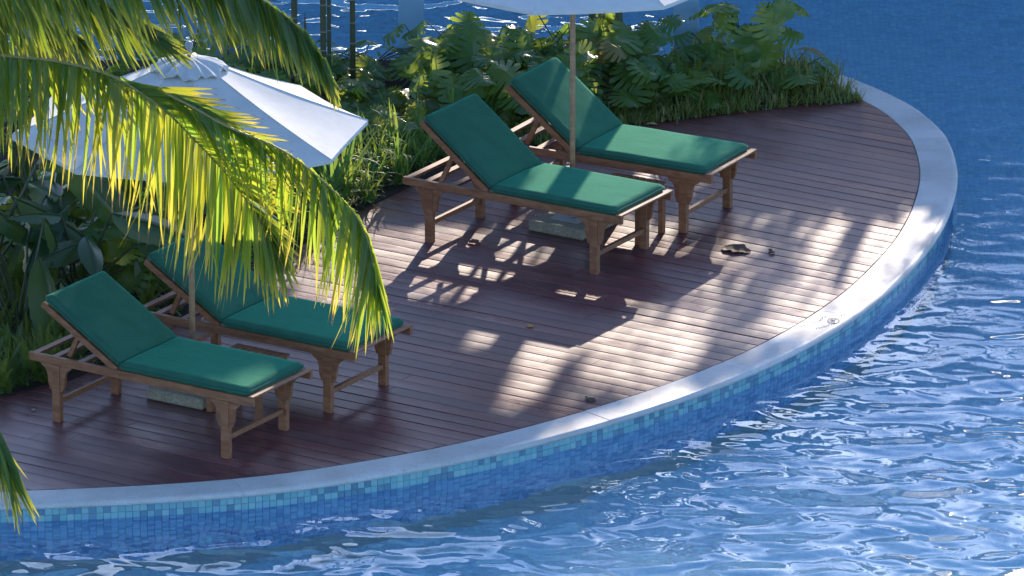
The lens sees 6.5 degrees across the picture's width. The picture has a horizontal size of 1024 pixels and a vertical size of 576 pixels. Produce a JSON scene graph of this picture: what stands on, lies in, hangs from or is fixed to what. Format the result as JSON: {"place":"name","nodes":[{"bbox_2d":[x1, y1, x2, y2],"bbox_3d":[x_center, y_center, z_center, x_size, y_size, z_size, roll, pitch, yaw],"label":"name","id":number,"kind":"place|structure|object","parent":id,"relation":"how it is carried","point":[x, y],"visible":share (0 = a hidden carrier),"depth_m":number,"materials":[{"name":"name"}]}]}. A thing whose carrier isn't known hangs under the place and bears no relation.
{"place":"outdoors","nodes":[
{"label":"outdoors","id":0,"kind":"place"},
{"bbox_2d":[0,159,139,211],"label":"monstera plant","id":1,"kind":"object","parent":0,"point":[47,176],"visible":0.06,"depth_m":70.87,"materials":[{"name":"green plant"}]},
{"bbox_2d":[70,191,184,229],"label":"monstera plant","id":2,"kind":"object","parent":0,"point":[79,212],"visible":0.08,"depth_m":70.09,"materials":[{"name":"green plant"}]},
{"bbox_2d":[135,181,185,214],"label":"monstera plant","id":3,"kind":"object","parent":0,"point":[144,188],"visible":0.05,"depth_m":70.51,"materials":[{"name":"green plant"}]},
{"bbox_2d":[430,87,483,104],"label":"strap leaf plant","id":4,"kind":"object","parent":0,"point":[452,99],"visible":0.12,"depth_m":72.81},
{"bbox_2d":[0,0,1023,575],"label":"water","id":5,"kind":"structure","parent":0,"point":[888,440],"depth_m":65.98,"materials":[{"name":"blue liquid"}]},
{"bbox_2d":[588,14,595,81],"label":"slender palm","id":6,"kind":"object","parent":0,"point":[591,16],"visible":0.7,"depth_m":74.03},
{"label":"pool basin","id":7,"kind":"structure","parent":0,"visible":0},
{"bbox_2d":[0,57,919,521],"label":"island","id":8,"kind":"structure","parent":7,"relation":"on","point":[212,501],"depth_m":65.06,"materials":[{"name":"tile"}]},
{"bbox_2d":[0,0,393,535],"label":"coconut palm","id":9,"kind":"object","parent":8,"relation":"on","point":[225,183],"visible":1,"depth_m":64.28,"materials":[{"name":"green plant"}]},
{"bbox_2d":[0,60,861,396],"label":"planting bed","id":10,"kind":"object","parent":8,"relation":"on","point":[362,206],"visible":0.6,"depth_m":71.76,"materials":[{"name":"soil"}]},
{"bbox_2d":[0,337,26,393],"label":"fern","id":11,"kind":"object","parent":10,"relation":"on","point":[5,381],"visible":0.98,"depth_m":67.03,"materials":[{"name":"green plant"}]},
{"bbox_2d":[0,336,27,369],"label":"fern","id":12,"kind":"object","parent":10,"relation":"on","point":[1,343],"visible":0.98,"depth_m":67.30,"materials":[{"name":"green plant"}]},
{"bbox_2d":[0,245,28,305],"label":"fern","id":13,"kind":"object","parent":10,"relation":"on","point":[16,274],"visible":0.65,"depth_m":68.93,"materials":[{"name":"green plant"}]},
{"bbox_2d":[0,289,29,340],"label":"fern","id":14,"kind":"object","parent":10,"relation":"on","point":[9,315],"visible":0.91,"depth_m":68.06,"materials":[{"name":"green plant"}]},
{"bbox_2d":[3,279,32,325],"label":"fern","id":15,"kind":"object","parent":10,"relation":"on","point":[18,293],"visible":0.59,"depth_m":68.48,"materials":[{"name":"green plant"}]},
{"bbox_2d":[0,174,38,214],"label":"monstera plant","id":16,"kind":"object","parent":10,"relation":"on","point":[8,206],"visible":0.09,"depth_m":70.71,"materials":[{"name":"green plant"}]},
{"bbox_2d":[0,320,43,365],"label":"fern","id":17,"kind":"object","parent":10,"relation":"on","point":[7,339],"visible":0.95,"depth_m":67.56,"materials":[{"name":"green plant"}]},
{"bbox_2d":[0,338,51,386],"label":"fern","id":18,"kind":"object","parent":10,"relation":"on","point":[25,377],"visible":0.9,"depth_m":67.19,"materials":[{"name":"green plant"}]},
{"bbox_2d":[4,312,68,361],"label":"fern","id":19,"kind":"object","parent":10,"relation":"on","point":[27,328],"visible":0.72,"depth_m":67.64,"materials":[{"name":"green plant"}]},
{"bbox_2d":[0,158,83,255],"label":"broad leaf plant","id":20,"kind":"object","parent":10,"relation":"on","point":[27,206],"visible":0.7,"depth_m":68.53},
{"bbox_2d":[18,265,67,289],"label":"fern","id":21,"kind":"object","parent":10,"relation":"on","point":[61,275],"visible":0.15,"depth_m":68.77,"materials":[{"name":"green plant"}]},
{"bbox_2d":[0,196,88,258],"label":"monstera plant","id":22,"kind":"object","parent":10,"relation":"on","point":[77,221],"visible":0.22,"depth_m":70.02,"materials":[{"name":"green plant"}]},
{"bbox_2d":[0,196,93,353],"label":"broad leaf plant","id":23,"kind":"object","parent":10,"relation":"on","point":[44,249],"visible":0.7,"depth_m":68.13,"materials":[{"name":"plant"}]},
{"bbox_2d":[8,322,88,383],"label":"fern","id":24,"kind":"object","parent":10,"relation":"on","point":[42,368],"visible":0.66,"depth_m":67.26,"materials":[{"name":"green plant"}]},
{"bbox_2d":[4,39,101,131],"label":"monstera plant","id":25,"kind":"object","parent":10,"relation":"on","point":[34,55],"visible":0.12,"depth_m":72.81,"materials":[{"name":"green plant"}]},
{"bbox_2d":[42,317,87,359],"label":"fern","id":26,"kind":"object","parent":10,"relation":"on","point":[64,346],"visible":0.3,"depth_m":67.58,"materials":[{"name":"green plant"}]},
{"bbox_2d":[0,134,130,301],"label":"broad leaf plant","id":27,"kind":"object","parent":10,"relation":"on","point":[17,181],"visible":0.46,"depth_m":68.99,"materials":[{"name":"plant"}]},
{"bbox_2d":[59,216,160,295],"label":"monstera plant","id":28,"kind":"object","parent":10,"relation":"on","point":[110,247],"visible":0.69,"depth_m":68.70,"materials":[{"name":"green plant"}]},
{"bbox_2d":[0,180,234,310],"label":"broad leaf plant","id":29,"kind":"object","parent":10,"relation":"on","point":[13,228],"visible":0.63,"depth_m":68.35,"materials":[{"name":"plant"}]},
{"bbox_2d":[105,63,135,76],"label":"monstera plant","id":30,"kind":"object","parent":10,"relation":"on","point":[115,68],"visible":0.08,"depth_m":73.26,"materials":[{"name":"green plant"}]},
{"bbox_2d":[99,208,177,291],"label":"monstera plant","id":31,"kind":"object","parent":10,"relation":"on","point":[158,279],"visible":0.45,"depth_m":68.99,"materials":[{"name":"green plant"}]},
{"bbox_2d":[127,270,177,311],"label":"fern","id":32,"kind":"object","parent":10,"relation":"on","point":[146,296],"visible":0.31,"depth_m":68.64,"materials":[{"name":"green plant"}]},
{"bbox_2d":[68,178,242,256],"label":"broad leaf plant","id":33,"kind":"object","parent":10,"relation":"on","point":[89,213],"visible":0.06,"depth_m":69.81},
{"bbox_2d":[151,275,183,310],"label":"fern","id":34,"kind":"object","parent":10,"relation":"on","point":[171,301],"visible":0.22,"depth_m":68.89,"materials":[{"name":"green plant"}]},
{"bbox_2d":[105,29,255,74],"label":"monstera plant","id":35,"kind":"object","parent":10,"relation":"on","point":[235,64],"visible":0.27,"depth_m":73.39,"materials":[{"name":"green plant"}]},
{"bbox_2d":[210,8,235,58],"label":"column","id":36,"kind":"structure","parent":10,"relation":"on","point":[232,50],"depth_m":74.83,"materials":[{"name":"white paint"}]},
{"bbox_2d":[221,227,259,269],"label":"strap leaf plant","id":37,"kind":"object","parent":10,"relation":"on","point":[241,249],"visible":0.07,"depth_m":69.61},
{"bbox_2d":[199,23,301,73],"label":"monstera plant","id":38,"kind":"object","parent":10,"relation":"on","point":[244,61],"visible":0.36,"depth_m":74.11,"materials":[{"name":"green plant"}]},
{"bbox_2d":[242,186,293,237],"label":"strap leaf plant","id":39,"kind":"object","parent":10,"relation":"on","point":[282,217],"visible":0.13,"depth_m":70.61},
{"bbox_2d":[236,183,309,243],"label":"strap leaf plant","id":40,"kind":"object","parent":10,"relation":"on","point":[274,214],"visible":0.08,"depth_m":70.16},
{"bbox_2d":[291,0,297,83],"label":"slender palm","id":41,"kind":"object","parent":10,"relation":"on","point":[294,17],"visible":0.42,"depth_m":73.47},
{"bbox_2d":[255,65,336,96],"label":"monstera plant","id":42,"kind":"object","parent":10,"relation":"on","point":[304,76],"visible":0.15,"depth_m":73.30,"materials":[{"name":"green plant"}]},
{"bbox_2d":[285,194,317,239],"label":"strap leaf plant","id":43,"kind":"object","parent":10,"relation":"on","point":[297,234],"visible":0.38,"depth_m":70.52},
{"bbox_2d":[261,53,358,82],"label":"monstera plant","id":44,"kind":"object","parent":10,"relation":"on","point":[284,72],"visible":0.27,"depth_m":74.31,"materials":[{"name":"green plant"}]},
{"bbox_2d":[253,39,368,80],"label":"monstera plant","id":45,"kind":"object","parent":10,"relation":"on","point":[337,66],"visible":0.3,"depth_m":74.46,"materials":[{"name":"green plant"}]},
{"bbox_2d":[288,175,340,223],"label":"strap leaf plant","id":46,"kind":"object","parent":10,"relation":"on","point":[308,201],"visible":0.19,"depth_m":70.92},
{"bbox_2d":[320,0,326,100],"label":"slender palm","id":47,"kind":"object","parent":10,"relation":"on","point":[323,31],"visible":0.73,"depth_m":73.27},
{"bbox_2d":[290,144,359,187],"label":"strap leaf plant","id":48,"kind":"object","parent":10,"relation":"on","point":[316,170],"visible":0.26,"depth_m":71.58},
{"bbox_2d":[289,155,366,214],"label":"strap leaf plant","id":49,"kind":"object","parent":10,"relation":"on","point":[325,174],"visible":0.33,"depth_m":71.14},
{"bbox_2d":[327,0,330,101],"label":"slender palm","id":50,"kind":"object","parent":10,"relation":"on","point":[329,31],"visible":0.61,"depth_m":73.43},
{"bbox_2d":[298,69,385,100],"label":"monstera plant","id":51,"kind":"object","parent":10,"relation":"on","point":[367,78],"visible":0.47,"depth_m":74.05,"materials":[{"name":"green plant"}]},
{"bbox_2d":[325,78,369,112],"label":"monstera plant","id":52,"kind":"object","parent":10,"relation":"on","point":[346,100],"visible":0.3,"depth_m":73.43,"materials":[{"name":"green plant"}]},
{"bbox_2d":[329,101,374,110],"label":"monstera plant","id":53,"kind":"object","parent":10,"relation":"on","point":[364,106],"visible":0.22,"depth_m":73.30,"materials":[{"name":"green plant"}]},
{"bbox_2d":[350,0,355,85],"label":"slender palm","id":54,"kind":"object","parent":10,"relation":"on","point":[352,45],"visible":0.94,"depth_m":73.61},
{"bbox_2d":[326,139,384,205],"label":"strap leaf plant","id":55,"kind":"object","parent":10,"relation":"on","point":[346,179],"visible":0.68,"depth_m":71.33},
{"bbox_2d":[319,115,393,196],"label":"strap leaf plant","id":56,"kind":"object","parent":10,"relation":"on","point":[344,155],"visible":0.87,"depth_m":71.57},
{"bbox_2d":[346,105,402,176],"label":"strap leaf plant","id":57,"kind":"object","parent":10,"relation":"on","point":[358,141],"visible":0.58,"depth_m":72.09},
{"bbox_2d":[326,40,423,83],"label":"monstera plant","id":58,"kind":"object","parent":10,"relation":"on","point":[370,65],"visible":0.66,"depth_m":74.32,"materials":[{"name":"green plant"}]},
{"bbox_2d":[352,147,401,205],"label":"strap leaf plant","id":59,"kind":"object","parent":10,"relation":"on","point":[369,194],"visible":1,"depth_m":71.45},
{"bbox_2d":[353,138,408,189],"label":"strap leaf plant","id":60,"kind":"object","parent":10,"relation":"on","point":[378,167],"visible":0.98,"depth_m":71.82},
{"bbox_2d":[357,112,406,158],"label":"strap leaf plant","id":61,"kind":"object","parent":10,"relation":"on","point":[375,138],"visible":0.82,"depth_m":72.46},
{"bbox_2d":[336,82,430,148],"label":"monstera plant","id":62,"kind":"object","parent":10,"relation":"on","point":[417,105],"visible":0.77,"depth_m":72.76,"materials":[{"name":"green plant"}]},
{"bbox_2d":[357,114,410,178],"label":"strap leaf plant","id":63,"kind":"object","parent":10,"relation":"on","point":[376,150],"visible":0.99,"depth_m":72.05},
{"bbox_2d":[344,73,441,119],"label":"monstera plant","id":64,"kind":"object","parent":10,"relation":"on","point":[376,98],"visible":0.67,"depth_m":73.51,"materials":[{"name":"green plant"}]},
{"bbox_2d":[365,93,420,161],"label":"strap leaf plant","id":65,"kind":"object","parent":10,"relation":"on","point":[391,129],"visible":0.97,"depth_m":72.42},
{"bbox_2d":[362,127,427,186],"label":"strap leaf plant","id":66,"kind":"object","parent":10,"relation":"on","point":[400,168],"visible":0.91,"depth_m":71.91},
{"bbox_2d":[378,116,424,170],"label":"strap leaf plant","id":67,"kind":"object","parent":10,"relation":"on","point":[409,147],"visible":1,"depth_m":72.20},
{"bbox_2d":[398,0,423,55],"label":"column","id":68,"kind":"structure","parent":10,"relation":"on","point":[411,14],"depth_m":74.75,"materials":[{"name":"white paint"}]},
{"bbox_2d":[387,129,436,171],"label":"strap leaf plant","id":69,"kind":"object","parent":10,"relation":"on","point":[422,157],"visible":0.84,"depth_m":72.20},
{"bbox_2d":[393,102,432,152],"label":"strap leaf plant","id":70,"kind":"object","parent":10,"relation":"on","point":[417,131],"visible":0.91,"depth_m":72.68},
{"bbox_2d":[407,104,447,164],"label":"strap leaf plant","id":71,"kind":"object","parent":10,"relation":"on","point":[431,154],"visible":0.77,"depth_m":72.46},
{"bbox_2d":[0,45,860,390],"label":"ground cover","id":72,"kind":"object","parent":10,"relation":"on","point":[386,179],"visible":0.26,"depth_m":72.29,"materials":[{"name":"green plant"}]},
{"bbox_2d":[420,130,453,158],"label":"strap leaf plant","id":73,"kind":"object","parent":10,"relation":"on","point":[443,152],"visible":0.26,"depth_m":72.56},
{"bbox_2d":[382,11,494,86],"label":"monstera plant","id":74,"kind":"object","parent":10,"relation":"on","point":[419,61],"visible":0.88,"depth_m":73.51,"materials":[{"name":"green plant"}]},
{"bbox_2d":[407,53,525,112],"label":"monstera plant","id":75,"kind":"object","parent":10,"relation":"on","point":[501,76],"visible":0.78,"depth_m":73.01,"materials":[{"name":"green plant"}]},
{"bbox_2d":[401,19,542,88],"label":"monstera plant","id":76,"kind":"object","parent":10,"relation":"on","point":[468,44],"visible":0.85,"depth_m":73.56,"materials":[{"name":"green plant"}]},
{"bbox_2d":[453,76,522,125],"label":"strap leaf plant","id":77,"kind":"object","parent":10,"relation":"on","point":[490,104],"visible":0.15,"depth_m":73.03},
{"bbox_2d":[440,54,542,127],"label":"monstera plant","id":78,"kind":"object","parent":10,"relation":"on","point":[512,104],"visible":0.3,"depth_m":73.14,"materials":[{"name":"green plant"}]},
{"bbox_2d":[490,26,594,86],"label":"monstera plant","id":79,"kind":"object","parent":10,"relation":"on","point":[555,50],"visible":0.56,"depth_m":73.88,"materials":[{"name":"green plant"}]},
{"bbox_2d":[506,38,626,115],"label":"monstera plant","id":80,"kind":"object","parent":10,"relation":"on","point":[584,58],"visible":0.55,"depth_m":73.45,"materials":[{"name":"green plant"}]},
{"bbox_2d":[514,13,631,87],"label":"monstera plant","id":81,"kind":"object","parent":10,"relation":"on","point":[608,20],"visible":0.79,"depth_m":73.90,"materials":[{"name":"green plant"}]},
{"bbox_2d":[615,12,622,82],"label":"slender palm","id":82,"kind":"object","parent":10,"relation":"on","point":[619,16],"visible":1,"depth_m":73.94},
{"bbox_2d":[579,54,668,110],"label":"monstera plant","id":83,"kind":"object","parent":10,"relation":"on","point":[631,67],"visible":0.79,"depth_m":73.59,"materials":[{"name":"green plant"}]},
{"bbox_2d":[586,14,689,86],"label":"monstera plant","id":84,"kind":"object","parent":10,"relation":"on","point":[648,33],"visible":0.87,"depth_m":73.83,"materials":[{"name":"green plant"}]},
{"bbox_2d":[590,59,692,108],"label":"monstera plant","id":85,"kind":"object","parent":10,"relation":"on","point":[638,92],"visible":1,"depth_m":73.64,"materials":[{"name":"green plant"}]},
{"bbox_2d":[641,77,661,113],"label":"fern","id":86,"kind":"object","parent":10,"relation":"on","point":[652,97],"visible":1,"depth_m":73.61,"materials":[{"name":"green plant"}]},
{"bbox_2d":[658,63,676,106],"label":"fern","id":87,"kind":"object","parent":10,"relation":"on","point":[668,85],"visible":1,"depth_m":73.75,"materials":[{"name":"green plant"}]},
{"bbox_2d":[656,39,685,69],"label":"fern","id":88,"kind":"object","parent":10,"relation":"on","point":[672,55],"visible":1,"depth_m":73.98,"materials":[{"name":"green plant"}]},
{"bbox_2d":[673,0,698,68],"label":"column","id":89,"kind":"structure","parent":10,"relation":"on","point":[687,10],"depth_m":74.76,"materials":[{"name":"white paint"}]},
{"bbox_2d":[507,34,865,145],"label":"border grass","id":90,"kind":"structure","parent":10,"relation":"on","point":[677,109],"depth_m":73.91,"materials":[{"name":"plant"}]},
{"bbox_2d":[677,54,705,89],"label":"fern","id":91,"kind":"object","parent":10,"relation":"on","point":[696,66],"visible":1,"depth_m":73.79,"materials":[{"name":"green plant"}]},
{"bbox_2d":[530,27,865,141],"bbox_3d":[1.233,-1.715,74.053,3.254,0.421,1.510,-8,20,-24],"label":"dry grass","id":92,"kind":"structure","parent":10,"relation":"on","point":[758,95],"depth_m":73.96,"materials":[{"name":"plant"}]},
{"bbox_2d":[656,61,755,110],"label":"monstera plant","id":93,"kind":"object","parent":10,"relation":"on","point":[697,81],"visible":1,"depth_m":73.76,"materials":[{"name":"green plant"}]},
{"bbox_2d":[660,31,758,78],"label":"monstera plant","id":94,"kind":"object","parent":10,"relation":"on","point":[705,50],"visible":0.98,"depth_m":74.27,"materials":[{"name":"green plant"}]},
{"bbox_2d":[705,51,736,95],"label":"fern","id":95,"kind":"object","parent":10,"relation":"on","point":[719,68],"visible":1,"depth_m":73.92,"materials":[{"name":"green plant"}]},
{"bbox_2d":[727,48,761,94],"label":"fern","id":96,"kind":"object","parent":10,"relation":"on","point":[741,66],"visible":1,"depth_m":74.01,"materials":[{"name":"green plant"}]},
{"bbox_2d":[689,0,809,79],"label":"monstera plant","id":97,"kind":"object","parent":10,"relation":"on","point":[755,42],"visible":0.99,"depth_m":74.12,"materials":[{"name":"green plant"}]},
{"bbox_2d":[759,47,839,92],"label":"monstera plant","id":98,"kind":"object","parent":10,"relation":"on","point":[797,77],"visible":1,"depth_m":74.18,"materials":[{"name":"green plant"}]},
{"bbox_2d":[0,101,918,490],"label":"deck","id":99,"kind":"structure","parent":8,"relation":"on","point":[824,199],"depth_m":68.92,"materials":[{"name":"brown wood"}]},
{"bbox_2d":[29,271,312,458],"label":"sun lounger","id":100,"kind":"object","parent":99,"relation":"on","point":[116,324],"visible":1,"depth_m":66.17,"materials":[{"name":"fabric"}]},
{"bbox_2d":[12,41,367,409],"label":"parasol","id":101,"kind":"object","parent":99,"relation":"on","point":[316,130],"visible":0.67,"depth_m":66.05,"materials":[{"name":"white fabric"}]},
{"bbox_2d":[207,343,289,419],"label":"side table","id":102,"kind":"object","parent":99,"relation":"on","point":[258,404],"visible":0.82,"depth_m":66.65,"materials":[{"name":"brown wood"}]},
{"bbox_2d":[144,229,412,413],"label":"sun lounger","id":103,"kind":"object","parent":99,"relation":"on","point":[300,324],"visible":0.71,"depth_m":67.06,"materials":[{"name":"green fabric"}]},
{"bbox_2d":[467,239,480,243],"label":"fallen leaf","id":104,"kind":"object","parent":99,"relation":"on","point":[474,241],"visible":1,"depth_m":70.50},
{"bbox_2d":[403,93,672,274],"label":"sun lounger","id":105,"kind":"object","parent":99,"relation":"on","point":[496,155],"visible":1,"depth_m":70.24,"materials":[{"name":"fabric"}]},
{"bbox_2d":[457,0,687,239],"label":"parasol","id":106,"kind":"object","parent":99,"relation":"on","point":[561,225],"visible":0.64,"depth_m":69.23,"materials":[{"name":"fabric"}]},
{"bbox_2d":[505,57,756,233],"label":"sun lounger","id":107,"kind":"object","parent":99,"relation":"on","point":[606,137],"visible":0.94,"depth_m":71.14,"materials":[{"name":"green fabric"}]},
{"bbox_2d":[610,172,665,245],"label":"side table","id":108,"kind":"object","parent":99,"relation":"on","point":[661,215],"visible":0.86,"depth_m":70.70,"materials":[{"name":"brown wood"}]},
{"bbox_2d":[721,244,750,252],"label":"fallen leaf","id":109,"kind":"object","parent":99,"relation":"on","point":[737,247],"visible":1,"depth_m":70.35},
{"bbox_2d":[1,218,948,522],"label":"island wall","id":110,"kind":"structure","parent":8,"relation":"attached to","point":[383,484],"depth_m":65.76,"materials":[{"name":"tile"}]},
{"bbox_2d":[0,58,957,510],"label":"coping","id":111,"kind":"object","parent":110,"relation":"on","point":[898,260],"visible":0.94,"depth_m":67.15,"materials":[{"name":"stone"}]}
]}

